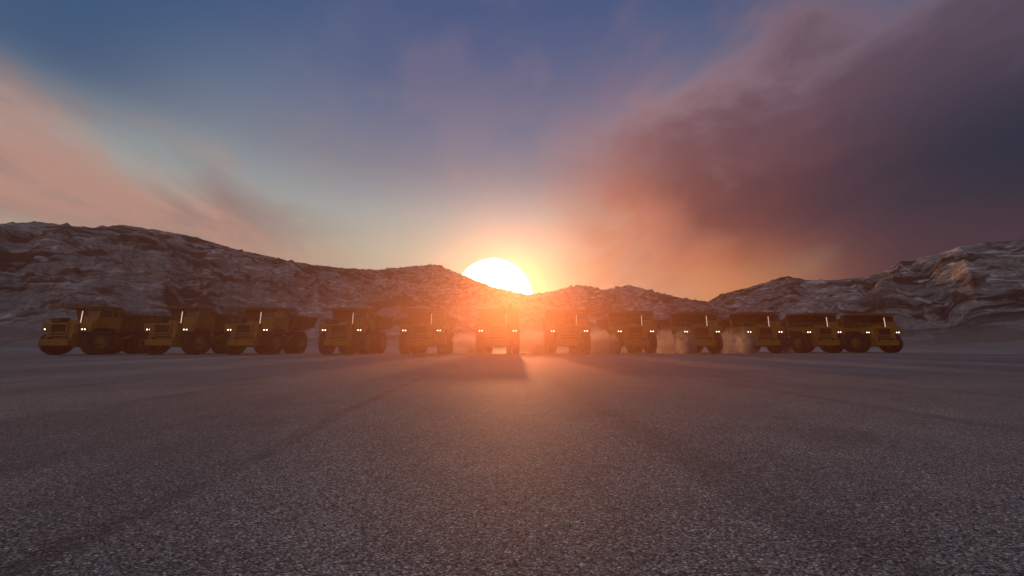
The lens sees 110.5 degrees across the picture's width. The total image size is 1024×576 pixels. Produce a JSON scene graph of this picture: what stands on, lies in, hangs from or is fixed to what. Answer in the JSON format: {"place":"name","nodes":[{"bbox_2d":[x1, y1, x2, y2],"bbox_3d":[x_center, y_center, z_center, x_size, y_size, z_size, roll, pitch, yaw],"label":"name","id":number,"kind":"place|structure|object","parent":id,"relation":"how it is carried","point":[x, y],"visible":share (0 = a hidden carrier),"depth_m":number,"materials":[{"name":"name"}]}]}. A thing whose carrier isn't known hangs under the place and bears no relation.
{"place":"outdoors","nodes":[
{"label":"outdoors","id":0,"kind":"place"},
{"bbox_2d":[0,346,1023,575],"bbox_3d":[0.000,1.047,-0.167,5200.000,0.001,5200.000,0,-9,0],"label":"ground","id":1,"kind":"structure","parent":0,"point":[766,372],"depth_m":3.24,"materials":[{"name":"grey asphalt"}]},
{"bbox_2d":[38,306,171,354],"bbox_3d":[-46.684,5.040,41.273,5.364,5.200,9.697,0,-9,0],"label":"dump truck","id":2,"kind":"object","parent":1,"relation":"on","point":[95,330],"visible":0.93,"depth_m":38.16,"materials":[{"name":"metal"}]},
{"bbox_2d":[141,306,246,354],"bbox_3d":[-36.615,5.137,41.875,5.364,5.200,9.697,0,-9,0],"label":"dump truck","id":3,"kind":"object","parent":1,"relation":"on","point":[189,330],"visible":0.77,"depth_m":38.49,"materials":[{"name":"metal"}]},
{"bbox_2d":[223,307,317,354],"bbox_3d":[-28.616,5.254,42.608,5.364,5.200,9.697,0,-9,0],"label":"dump truck","id":4,"kind":"object","parent":1,"relation":"on","point":[262,330],"visible":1,"depth_m":39.36,"materials":[{"name":"metal"}]},
{"bbox_2d":[318,308,392,353],"bbox_3d":[-18.810,5.381,43.401,5.364,5.200,9.698,0,-9,0],"label":"dump truck","id":5,"kind":"object","parent":1,"relation":"on","point":[349,330],"visible":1,"depth_m":40.00,"materials":[{"name":"metal"}]},
{"bbox_2d":[399,308,456,353],"bbox_3d":[-10.190,5.514,44.235,5.364,5.200,9.697,0,-9,0],"label":"dump truck","id":6,"kind":"object","parent":1,"relation":"on","point":[421,330],"visible":0.99,"depth_m":40.62,"materials":[{"name":"metal"}]},
{"bbox_2d":[475,309,519,353],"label":"dump truck","id":7,"kind":"object","parent":1,"relation":"on","point":[497,328],"visible":1,"depth_m":41.11,"materials":[{"name":"metal"}]},
{"bbox_2d":[541,310,590,353],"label":"dump truck","id":8,"kind":"object","parent":1,"relation":"on","point":[570,330],"visible":1,"depth_m":42.13,"materials":[{"name":"metal"}]},
{"bbox_2d":[596,311,656,353],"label":"dump truck","id":9,"kind":"object","parent":1,"relation":"on","point":[633,331],"visible":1,"depth_m":43.50,"materials":[{"name":"metal"}]},
{"bbox_2d":[654,311,722,352],"bbox_3d":[23.350,6.091,47.846,5.364,5.200,9.698,0,-9,0],"label":"dump truck","id":10,"kind":"object","parent":1,"relation":"on","point":[693,331],"visible":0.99,"depth_m":44.48,"materials":[{"name":"metal"}]},
{"bbox_2d":[718,312,785,352],"bbox_3d":[31.765,6.244,48.799,5.364,5.200,9.697,0,-9,0],"label":"dump truck","id":11,"kind":"object","parent":1,"relation":"on","point":[753,331],"visible":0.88,"depth_m":45.43,"materials":[{"name":"metal"}]},
{"bbox_2d":[780,313,844,352],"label":"dump truck","id":12,"kind":"object","parent":1,"relation":"on","point":[808,332],"visible":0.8,"depth_m":46.36,"materials":[{"name":"metal"}]},
{"bbox_2d":[820,313,903,352],"bbox_3d":[48.619,6.556,50.753,5.364,5.200,9.697,0,-9,0],"label":"dump truck","id":13,"kind":"object","parent":1,"relation":"on","point":[864,332],"visible":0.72,"depth_m":47.35,"materials":[{"name":"metal"}]},
{"bbox_2d":[0,221,1023,346],"bbox_3d":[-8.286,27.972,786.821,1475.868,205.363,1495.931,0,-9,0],"label":"hills","id":14,"kind":"structure","parent":0,"point":[967,296],"depth_m":317.49,"materials":[{"name":"stone"}]},
{"bbox_2d":[0,0,1023,301],"label":"sky","id":15,"kind":"structure","parent":0,"point":[702,150],"materials":[{"name":"blue"}]}
]}

